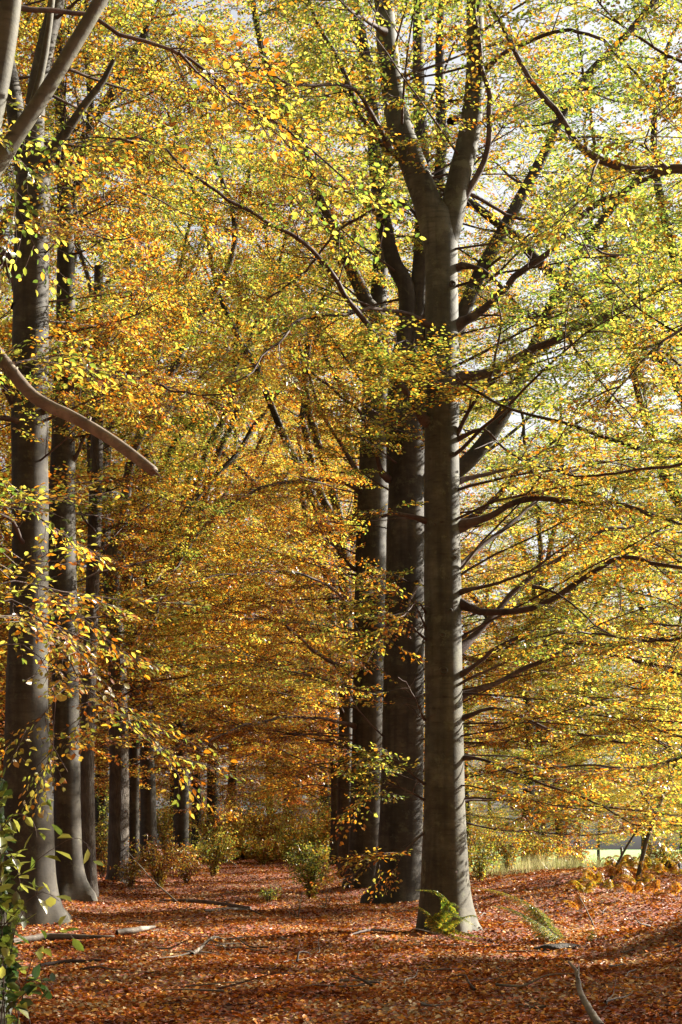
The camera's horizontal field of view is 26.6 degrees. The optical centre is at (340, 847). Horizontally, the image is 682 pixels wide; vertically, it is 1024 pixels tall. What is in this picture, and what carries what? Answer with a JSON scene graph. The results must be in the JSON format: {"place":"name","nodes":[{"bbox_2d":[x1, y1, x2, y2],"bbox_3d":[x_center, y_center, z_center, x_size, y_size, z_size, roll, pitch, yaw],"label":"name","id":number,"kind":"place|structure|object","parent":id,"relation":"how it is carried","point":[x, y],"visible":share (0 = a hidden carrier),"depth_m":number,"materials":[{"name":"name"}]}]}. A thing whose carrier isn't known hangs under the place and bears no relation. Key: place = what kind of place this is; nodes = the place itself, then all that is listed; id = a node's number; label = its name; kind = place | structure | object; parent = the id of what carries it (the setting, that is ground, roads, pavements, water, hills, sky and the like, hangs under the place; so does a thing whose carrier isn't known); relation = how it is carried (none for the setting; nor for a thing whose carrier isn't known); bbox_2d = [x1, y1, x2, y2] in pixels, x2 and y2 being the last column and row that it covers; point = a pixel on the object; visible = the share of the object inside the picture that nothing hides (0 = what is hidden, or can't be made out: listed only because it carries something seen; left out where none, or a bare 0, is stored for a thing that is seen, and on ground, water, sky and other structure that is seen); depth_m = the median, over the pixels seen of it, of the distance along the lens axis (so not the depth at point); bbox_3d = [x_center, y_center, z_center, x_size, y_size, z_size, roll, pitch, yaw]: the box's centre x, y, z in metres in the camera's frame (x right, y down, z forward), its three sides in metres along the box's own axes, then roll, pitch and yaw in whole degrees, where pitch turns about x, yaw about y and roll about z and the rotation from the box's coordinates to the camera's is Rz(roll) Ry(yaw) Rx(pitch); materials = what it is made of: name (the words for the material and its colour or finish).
{"place":"outdoors","nodes":[
{"label":"outdoors","id":0,"kind":"place"},
{"bbox_2d":[312,794,330,835],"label":"shrub","id":1,"kind":"object","parent":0,"point":[323,812],"visible":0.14,"depth_m":69.93,"materials":[{"name":"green plant"}]},
{"bbox_2d":[0,0,681,849],"label":"sky","id":2,"kind":"structure","parent":0,"point":[515,419],"materials":[{"name":"white"}]},
{"bbox_2d":[11,849,681,1023],"bbox_3d":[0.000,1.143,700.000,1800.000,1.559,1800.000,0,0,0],"label":"ground","id":3,"kind":"structure","parent":0,"point":[612,853],"depth_m":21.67,"materials":[{"name":"brown plant"}]},
{"bbox_2d":[0,123,115,658],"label":"beech tree","id":4,"kind":"object","parent":3,"relation":"on","point":[10,548],"visible":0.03,"depth_m":51.62,"materials":[{"name":"yellow plant"}]},
{"bbox_2d":[14,933,114,942],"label":"fallen branch","id":5,"kind":"object","parent":3,"relation":"on","point":[37,937],"visible":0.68,"depth_m":23.50,"materials":[{"name":"grey wood"}]},
{"bbox_2d":[39,959,106,966],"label":"fallen branch","id":6,"kind":"object","parent":3,"relation":"on","point":[51,963],"visible":0.96,"depth_m":18.88,"materials":[{"name":"brown wood"}]},
{"bbox_2d":[0,79,154,807],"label":"beech tree","id":7,"kind":"object","parent":3,"relation":"on","point":[4,669],"visible":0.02,"depth_m":67.55,"materials":[{"name":"yellow plant"}]},
{"bbox_2d":[0,1,160,765],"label":"beech tree","id":8,"kind":"object","parent":3,"relation":"on","point":[73,477],"visible":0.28,"depth_m":33.53,"materials":[{"name":"yellow plant"}]},
{"bbox_2d":[0,1,200,798],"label":"beech tree","id":9,"kind":"object","parent":3,"relation":"on","point":[4,621],"visible":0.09,"depth_m":41.28,"materials":[{"name":"yellow plant"}]},
{"bbox_2d":[94,775,129,877],"bbox_3d":[-7.692,-0.692,45.962,2.037,3.351,1.713,0,0,-38],"label":"shrub","id":10,"kind":"object","parent":3,"relation":"on","point":[103,853],"visible":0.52,"depth_m":45.93,"materials":[{"name":"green plant"}]},
{"bbox_2d":[7,245,228,855],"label":"beech tree","id":11,"kind":"object","parent":3,"relation":"on","point":[99,799],"visible":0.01,"depth_m":74.65,"materials":[{"name":"orange plant"}]},
{"bbox_2d":[0,186,242,776],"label":"beech tree","id":12,"kind":"object","parent":3,"relation":"on","point":[8,571],"visible":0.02,"depth_m":61.95,"materials":[{"name":"yellow plant"}]},
{"bbox_2d":[0,0,254,901],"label":"beech tree","id":13,"kind":"object","parent":3,"relation":"on","point":[73,882],"visible":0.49,"depth_m":35.76,"materials":[{"name":"yellow plant"}]},
{"bbox_2d":[109,851,152,887],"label":"shrub","id":14,"kind":"object","parent":3,"relation":"on","point":[130,871],"visible":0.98,"depth_m":42.91,"materials":[{"name":"brown plant"}]},
{"bbox_2d":[0,0,269,925],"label":"beech tree","id":15,"kind":"object","parent":3,"relation":"on","point":[30,452],"visible":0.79,"depth_m":26.69,"materials":[{"name":"yellow plant"}]},
{"bbox_2d":[116,925,155,934],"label":"fallen branch","id":16,"kind":"object","parent":3,"relation":"on","point":[130,930],"visible":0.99,"depth_m":24.54,"materials":[{"name":"grey wood"}]},
{"bbox_2d":[48,206,244,896],"bbox_3d":[-5.611,-8.014,37.918,6.018,18.701,6.596,0,0,0],"label":"tree","id":17,"kind":"object","parent":3,"relation":"on","point":[93,523],"visible":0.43,"depth_m":37.86,"materials":[{"name":"yellow plant"}]},
{"bbox_2d":[139,792,173,853],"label":"shrub","id":18,"kind":"object","parent":3,"relation":"on","point":[163,828],"visible":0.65,"depth_m":71.72,"materials":[{"name":"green plant"}]},
{"bbox_2d":[124,828,189,887],"bbox_3d":[-5.567,0.316,43.944,2.077,1.874,2.084,0,0,0],"label":"shrub","id":19,"kind":"object","parent":3,"relation":"on","point":[163,865],"visible":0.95,"depth_m":43.90,"materials":[{"name":"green plant"}]},
{"bbox_2d":[0,0,335,882],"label":"beech tree","id":20,"kind":"object","parent":3,"relation":"on","point":[118,838],"visible":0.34,"depth_m":44.67,"materials":[{"name":"yellow plant"}]},
{"bbox_2d":[0,0,366,864],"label":"beech tree","id":21,"kind":"object","parent":3,"relation":"on","point":[148,822],"visible":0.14,"depth_m":53.37,"materials":[{"name":"yellow plant"}]},
{"bbox_2d":[168,841,208,884],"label":"shrub","id":22,"kind":"object","parent":3,"relation":"on","point":[185,876],"visible":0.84,"depth_m":45.90,"materials":[{"name":"green plant"}]},
{"bbox_2d":[48,399,358,819],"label":"beech tree","id":23,"kind":"object","parent":3,"relation":"on","point":[232,782],"visible":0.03,"depth_m":85.46,"materials":[{"name":"orange plant"}]},
{"bbox_2d":[159,899,251,908],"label":"fallen branch","id":24,"kind":"object","parent":3,"relation":"on","point":[207,902],"visible":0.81,"depth_m":35.78,"materials":[{"name":"brown wood"}]},
{"bbox_2d":[190,936,226,955],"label":"fallen branch","id":25,"kind":"object","parent":3,"relation":"on","point":[196,951],"visible":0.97,"depth_m":20.33,"materials":[{"name":"grey wood"}]},
{"bbox_2d":[0,0,425,1023],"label":"beech tree","id":26,"kind":"object","parent":3,"relation":"on","point":[32,110],"visible":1,"depth_m":11.41,"materials":[{"name":"yellow plant"}]},
{"bbox_2d":[0,767,23,1023],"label":"ivy vine","id":27,"kind":"object","parent":26,"relation":"attached to","point":[11,971],"visible":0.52,"depth_m":10.72,"materials":[{"name":"green plant"}]},
{"bbox_2d":[0,761,71,1023],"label":"ivy vine","id":28,"kind":"object","parent":26,"relation":"attached to","point":[16,900],"visible":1,"depth_m":10.59,"materials":[{"name":"green plant"}]},
{"bbox_2d":[5,964,55,1013],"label":"ivy vine","id":29,"kind":"object","parent":28,"relation":"hanging from","point":[35,973],"visible":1,"depth_m":10.52,"materials":[{"name":"green plant"}]},
{"bbox_2d":[13,915,83,1023],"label":"ivy vine","id":30,"kind":"object","parent":26,"relation":"attached to","point":[77,944],"visible":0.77,"depth_m":10.90,"materials":[{"name":"green plant"}]},
{"bbox_2d":[1,824,103,1023],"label":"ivy vine","id":31,"kind":"object","parent":26,"relation":"attached to","point":[57,829],"visible":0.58,"depth_m":10.90,"materials":[{"name":"green plant"}]},
{"bbox_2d":[185,822,241,876],"bbox_3d":[-4.440,0.067,50.021,1.985,1.911,1.866,0,0,0],"label":"shrub","id":32,"kind":"object","parent":3,"relation":"on","point":[213,858],"visible":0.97,"depth_m":49.91,"materials":[{"name":"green plant"}]},
{"bbox_2d":[78,285,349,845],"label":"beech tree","id":33,"kind":"object","parent":3,"relation":"on","point":[212,797],"visible":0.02,"depth_m":71.74,"materials":[{"name":"yellow plant"}]},
{"bbox_2d":[76,397,355,822],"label":"beech tree","id":34,"kind":"object","parent":3,"relation":"on","point":[221,712],"visible":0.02,"depth_m":99.44,"materials":[{"name":"orange plant"}]},
{"bbox_2d":[189,809,250,850],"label":"shrub","id":35,"kind":"object","parent":3,"relation":"on","point":[211,821],"visible":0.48,"depth_m":65.35,"materials":[{"name":"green plant"}]},
{"bbox_2d":[49,253,398,853],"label":"beech tree","id":36,"kind":"object","parent":3,"relation":"on","point":[248,767],"visible":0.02,"depth_m":81.04,"materials":[{"name":"orange plant"}]},
{"bbox_2d":[0,63,451,871],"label":"beech tree","id":37,"kind":"object","parent":3,"relation":"on","point":[134,789],"visible":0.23,"depth_m":49.38,"materials":[{"name":"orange plant"}]},
{"bbox_2d":[49,186,411,857],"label":"beech tree","id":38,"kind":"object","parent":3,"relation":"on","point":[197,775],"visible":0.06,"depth_m":67.71,"materials":[{"name":"orange plant"}]},
{"bbox_2d":[78,344,393,826],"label":"beech tree","id":39,"kind":"object","parent":3,"relation":"on","point":[286,799],"visible":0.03,"depth_m":95.39,"materials":[{"name":"orange plant"}]},
{"bbox_2d":[213,799,273,844],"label":"shrub","id":40,"kind":"object","parent":3,"relation":"on","point":[240,829],"visible":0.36,"depth_m":71.66,"materials":[{"name":"green plant"}]},
{"bbox_2d":[77,151,414,860],"bbox_3d":[-5.503,-14.096,63.549,14.080,29.559,17.613,0,0,40],"label":"beech tree","id":41,"kind":"object","parent":3,"relation":"on","point":[180,822],"visible":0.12,"depth_m":61.71,"materials":[{"name":"yellow plant"}]},
{"bbox_2d":[220,783,293,846],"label":"shrub","id":42,"kind":"object","parent":3,"relation":"on","point":[257,801],"visible":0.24,"depth_m":79.90,"materials":[{"name":"green plant"}]},
{"bbox_2d":[236,837,288,864],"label":"shrub","id":43,"kind":"object","parent":3,"relation":"on","point":[273,848],"visible":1,"depth_m":60.00,"materials":[{"name":"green plant"}]},
{"bbox_2d":[247,834,288,861],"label":"shrub","id":44,"kind":"object","parent":3,"relation":"on","point":[276,854],"visible":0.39,"depth_m":62.15,"materials":[{"name":"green plant"}]},
{"bbox_2d":[238,806,299,843],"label":"shrub","id":45,"kind":"object","parent":3,"relation":"on","point":[257,834],"visible":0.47,"depth_m":69.61,"materials":[{"name":"green plant"}]},
{"bbox_2d":[258,887,281,901],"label":"shrub","id":46,"kind":"object","parent":3,"relation":"on","point":[267,893],"visible":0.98,"depth_m":36.98,"materials":[{"name":"green plant"}]},
{"bbox_2d":[254,808,319,847],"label":"shrub","id":47,"kind":"object","parent":3,"relation":"on","point":[283,829],"visible":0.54,"depth_m":65.92,"materials":[{"name":"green plant"}]},
{"bbox_2d":[249,791,326,844],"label":"shrub","id":48,"kind":"object","parent":3,"relation":"on","point":[268,805],"visible":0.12,"depth_m":81.95,"materials":[{"name":"green plant"}]},
{"bbox_2d":[273,783,330,840],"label":"shrub","id":49,"kind":"object","parent":3,"relation":"on","point":[295,810],"visible":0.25,"depth_m":77.73,"materials":[{"name":"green plant"}]},
{"bbox_2d":[283,843,329,861],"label":"shrub","id":50,"kind":"object","parent":3,"relation":"on","point":[296,850],"visible":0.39,"depth_m":60.54,"materials":[{"name":"green plant"}]},
{"bbox_2d":[283,807,330,849],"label":"shrub","id":51,"kind":"object","parent":3,"relation":"on","point":[321,836],"visible":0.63,"depth_m":61.70,"materials":[{"name":"green plant"}]},
{"bbox_2d":[278,839,338,898],"bbox_3d":[-0.872,0.596,38.906,1.600,1.714,1.637,0,0,-12],"label":"shrub","id":52,"kind":"object","parent":3,"relation":"on","point":[309,868],"visible":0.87,"depth_m":38.84,"materials":[{"name":"green plant"}]},
{"bbox_2d":[67,0,575,876],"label":"beech tree","id":53,"kind":"object","parent":3,"relation":"on","point":[343,714],"visible":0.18,"depth_m":49.37,"materials":[{"name":"yellow plant"}]},
{"bbox_2d":[192,295,510,817],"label":"beech tree","id":54,"kind":"object","parent":3,"relation":"on","point":[328,778],"visible":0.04,"depth_m":83.41,"materials":[{"name":"yellow plant"}]},
{"bbox_2d":[68,0,681,932],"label":"beech tree","id":55,"kind":"object","parent":3,"relation":"on","point":[444,798],"visible":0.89,"depth_m":24.63,"materials":[{"name":"yellow plant"}]},
{"bbox_2d":[127,270,623,811],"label":"beech tree","id":56,"kind":"object","parent":3,"relation":"on","point":[285,766],"visible":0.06,"depth_m":67.07,"materials":[{"name":"yellow plant"}]},
{"bbox_2d":[126,0,669,887],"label":"beech tree","id":57,"kind":"object","parent":3,"relation":"on","point":[370,548],"visible":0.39,"depth_m":42.48,"materials":[{"name":"yellow plant"}]},
{"bbox_2d":[169,6,681,865],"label":"beech tree","id":58,"kind":"object","parent":3,"relation":"on","point":[333,852],"visible":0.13,"depth_m":56.16,"materials":[{"name":"yellow plant"}]},
{"bbox_2d":[174,0,681,904],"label":"beech tree","id":59,"kind":"object","parent":3,"relation":"on","point":[402,724],"visible":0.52,"depth_m":35.61,"materials":[{"name":"yellow plant"}]},
{"bbox_2d":[409,890,487,942],"bbox_3d":[1.804,1.106,23.141,1.297,0.873,0.757,0,0,19],"label":"fern","id":60,"kind":"object","parent":3,"relation":"on","point":[439,918],"visible":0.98,"depth_m":23.17,"materials":[{"name":"green plant"}]},
{"bbox_2d":[220,0,681,788],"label":"beech tree","id":61,"kind":"object","parent":3,"relation":"on","point":[642,720],"visible":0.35,"depth_m":35.95,"materials":[{"name":"yellow plant"}]},
{"bbox_2d":[325,423,582,870],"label":"beech tree","id":62,"kind":"object","parent":3,"relation":"on","point":[466,769],"visible":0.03,"depth_m":96.77,"materials":[{"name":"yellow plant"}]},
{"bbox_2d":[276,274,681,864],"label":"beech tree","id":63,"kind":"object","parent":3,"relation":"on","point":[531,783],"visible":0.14,"depth_m":72.62,"materials":[{"name":"yellow plant"}]},
{"bbox_2d":[466,810,506,871],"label":"shrub","id":64,"kind":"object","parent":3,"relation":"on","point":[476,836],"visible":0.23,"depth_m":57.87,"materials":[{"name":"yellow plant"}]},
{"bbox_2d":[467,829,508,880],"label":"shrub","id":65,"kind":"object","parent":3,"relation":"on","point":[483,860],"visible":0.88,"depth_m":43.89,"materials":[{"name":"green plant"}]},
{"bbox_2d":[465,669,521,855],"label":"beech tree","id":66,"kind":"object","parent":3,"relation":"on","point":[488,796],"visible":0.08,"depth_m":164.58,"materials":[{"name":"yellow plant"}]},
{"bbox_2d":[318,302,681,491],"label":"beech tree","id":67,"kind":"object","parent":3,"relation":"on","point":[386,360],"visible":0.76,"depth_m":23.49,"materials":[{"name":"yellow plant"}]},
{"bbox_2d":[468,819,542,868],"bbox_3d":[6.925,0.216,62.364,3.405,3.020,3.344,0,0,-34],"label":"shrub","id":68,"kind":"object","parent":3,"relation":"on","point":[498,858],"visible":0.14,"depth_m":62.04,"materials":[{"name":"yellow plant"}]},
{"bbox_2d":[479,819,536,870],"bbox_3d":[5.440,-0.074,47.111,2.059,1.809,2.042,0,0,0],"label":"shrub","id":69,"kind":"object","parent":3,"relation":"on","point":[505,854],"visible":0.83,"depth_m":46.82,"materials":[{"name":"yellow plant"}]},
{"bbox_2d":[471,887,571,941],"bbox_3d":[2.898,1.138,23.658,1.173,0.908,2.875,0,0,-11],"label":"fern","id":70,"kind":"object","parent":3,"relation":"on","point":[550,932],"visible":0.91,"depth_m":23.20,"materials":[{"name":"green plant"}]},
{"bbox_2d":[495,973,574,986],"bbox_3d":[1.977,1.343,14.681,0.922,0.185,0.039,0,0,37],"label":"stick","id":71,"kind":"object","parent":3,"relation":"on","point":[510,985],"visible":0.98,"depth_m":14.74,"materials":[{"name":"brown wood"}]},
{"bbox_2d":[515,825,564,863],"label":"shrub","id":72,"kind":"object","parent":3,"relation":"on","point":[538,850],"visible":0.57,"depth_m":49.66,"materials":[{"name":"yellow plant"}]},
{"bbox_2d":[462,456,644,860],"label":"beech tree","id":73,"kind":"object","parent":3,"relation":"on","point":[537,731],"visible":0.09,"depth_m":87.20,"materials":[{"name":"yellow plant"}]},
{"bbox_2d":[532,943,580,951],"bbox_3d":[3.134,1.476,20.804,0.756,0.214,0.563,0,0,0],"label":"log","id":74,"kind":"object","parent":3,"relation":"on","point":[555,946],"visible":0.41,"depth_m":20.66,"materials":[{"name":"wood"}]},
{"bbox_2d":[452,0,681,810],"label":"beech tree","id":75,"kind":"object","parent":3,"relation":"on","point":[576,144],"visible":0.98,"depth_m":21.03,"materials":[{"name":"yellow plant"}]},
{"bbox_2d":[459,357,681,864],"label":"beech tree","id":76,"kind":"object","parent":3,"relation":"on","point":[568,726],"visible":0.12,"depth_m":83.08,"materials":[{"name":"yellow plant"}]},
{"bbox_2d":[459,315,681,836],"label":"beech tree","id":77,"kind":"object","parent":3,"relation":"on","point":[630,669],"visible":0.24,"depth_m":64.70,"materials":[{"name":"yellow plant"}]},
{"bbox_2d":[463,454,681,854],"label":"beech tree","id":78,"kind":"object","parent":3,"relation":"on","point":[545,825],"visible":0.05,"depth_m":99.40,"materials":[{"name":"yellow plant"}]},
{"bbox_2d":[551,832,598,864],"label":"shrub","id":79,"kind":"object","parent":3,"relation":"on","point":[581,850],"visible":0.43,"depth_m":51.87,"materials":[{"name":"yellow plant"}]},
{"bbox_2d":[469,853,681,876],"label":"grass","id":80,"kind":"structure","parent":3,"relation":"on","point":[523,865],"depth_m":46.42,"materials":[{"name":"green plant"}]},
{"bbox_2d":[556,893,599,917],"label":"bracken","id":81,"kind":"object","parent":3,"relation":"on","point":[578,900],"visible":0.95,"depth_m":27.16,"materials":[{"name":"orange plant"}]},
{"bbox_2d":[568,879,596,895],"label":"bracken","id":82,"kind":"object","parent":3,"relation":"on","point":[587,887],"visible":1,"depth_m":30.28,"materials":[{"name":"orange plant"}]},
{"bbox_2d":[567,961,603,1023],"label":"fallen branch","id":83,"kind":"object","parent":3,"relation":"on","point":[592,1014],"visible":1,"depth_m":12.97,"materials":[{"name":"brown wood"}]},
{"bbox_2d":[493,0,681,787],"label":"beech tree","id":84,"kind":"object","parent":3,"relation":"on","point":[674,500],"visible":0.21,"depth_m":48.82,"materials":[{"name":"yellow plant"}]},
{"bbox_2d":[499,548,678,853],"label":"beech tree","id":85,"kind":"object","parent":3,"relation":"on","point":[579,736],"visible":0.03,"depth_m":120.86,"materials":[{"name":"yellow plant"}]},
{"bbox_2d":[578,868,603,887],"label":"bracken","id":86,"kind":"object","parent":3,"relation":"on","point":[592,875],"visible":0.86,"depth_m":31.46,"materials":[{"name":"orange plant"}]},
{"bbox_2d":[573,716,635,858],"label":"beech tree","id":87,"kind":"object","parent":3,"relation":"on","point":[598,846],"visible":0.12,"depth_m":189.32,"materials":[{"name":"yellow plant"}]},
{"bbox_2d":[553,450,681,857],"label":"beech tree","id":88,"kind":"object","parent":3,"relation":"on","point":[615,800],"visible":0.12,"depth_m":90.67,"materials":[{"name":"yellow plant"}]},
{"bbox_2d":[568,460,681,832],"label":"beech tree","id":89,"kind":"object","parent":3,"relation":"on","point":[648,588],"visible":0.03,"depth_m":99.97,"materials":[{"name":"yellow plant"}]},
{"bbox_2d":[611,864,643,881],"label":"bracken","id":90,"kind":"object","parent":3,"relation":"on","point":[625,870],"visible":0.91,"depth_m":32.40,"materials":[{"name":"brown plant"}]},
{"bbox_2d":[587,621,681,861],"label":"beech tree","id":91,"kind":"object","parent":3,"relation":"on","point":[679,842],"visible":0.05,"depth_m":117.27,"materials":[{"name":"yellow plant"}]},
{"bbox_2d":[616,880,659,900],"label":"bracken","id":92,"kind":"object","parent":3,"relation":"on","point":[635,887],"visible":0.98,"depth_m":29.34,"materials":[{"name":"orange plant"}]},
{"bbox_2d":[616,874,660,888],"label":"bracken","id":93,"kind":"object","parent":3,"relation":"on","point":[646,879],"visible":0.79,"depth_m":31.53,"materials":[{"name":"orange plant"}]},
{"bbox_2d":[609,779,674,878],"bbox_3d":[7.117,-0.383,33.212,1.520,2.476,1.248,0,0,-21],"label":"young tree","id":94,"kind":"object","parent":3,"relation":"on","point":[626,847],"visible":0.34,"depth_m":33.47,"materials":[{"name":"yellow plant"}]},
{"bbox_2d":[613,713,681,881],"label":"young tree","id":95,"kind":"object","parent":3,"relation":"on","point":[647,838],"visible":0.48,"depth_m":32.97,"materials":[{"name":"yellow plant"}]},
{"bbox_2d":[613,421,681,840],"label":"beech tree","id":96,"kind":"object","parent":3,"relation":"on","point":[669,700],"visible":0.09,"depth_m":74.06,"materials":[{"name":"yellow plant"}]},
{"bbox_2d":[633,863,664,878],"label":"bracken","id":97,"kind":"object","parent":3,"relation":"on","point":[659,868],"visible":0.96,"depth_m":33.07,"materials":[{"name":"orange plant"}]},
{"bbox_2d":[620,478,681,839],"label":"beech tree","id":98,"kind":"object","parent":3,"relation":"on","point":[634,803],"visible":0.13,"depth_m":82.35,"materials":[{"name":"yellow plant"}]},
{"bbox_2d":[632,879,669,898],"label":"bracken","id":99,"kind":"object","parent":3,"relation":"on","point":[655,887],"visible":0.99,"depth_m":29.12,"materials":[{"name":"orange plant"}]},
{"bbox_2d":[638,832,681,858],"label":"shrub","id":100,"kind":"object","parent":3,"relation":"on","point":[662,850],"visible":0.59,"depth_m":45.89,"materials":[{"name":"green plant"}]},
{"bbox_2d":[663,881,681,900],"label":"bracken","id":101,"kind":"object","parent":3,"relation":"on","point":[673,890],"visible":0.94,"depth_m":29.11,"materials":[{"name":"orange plant"}]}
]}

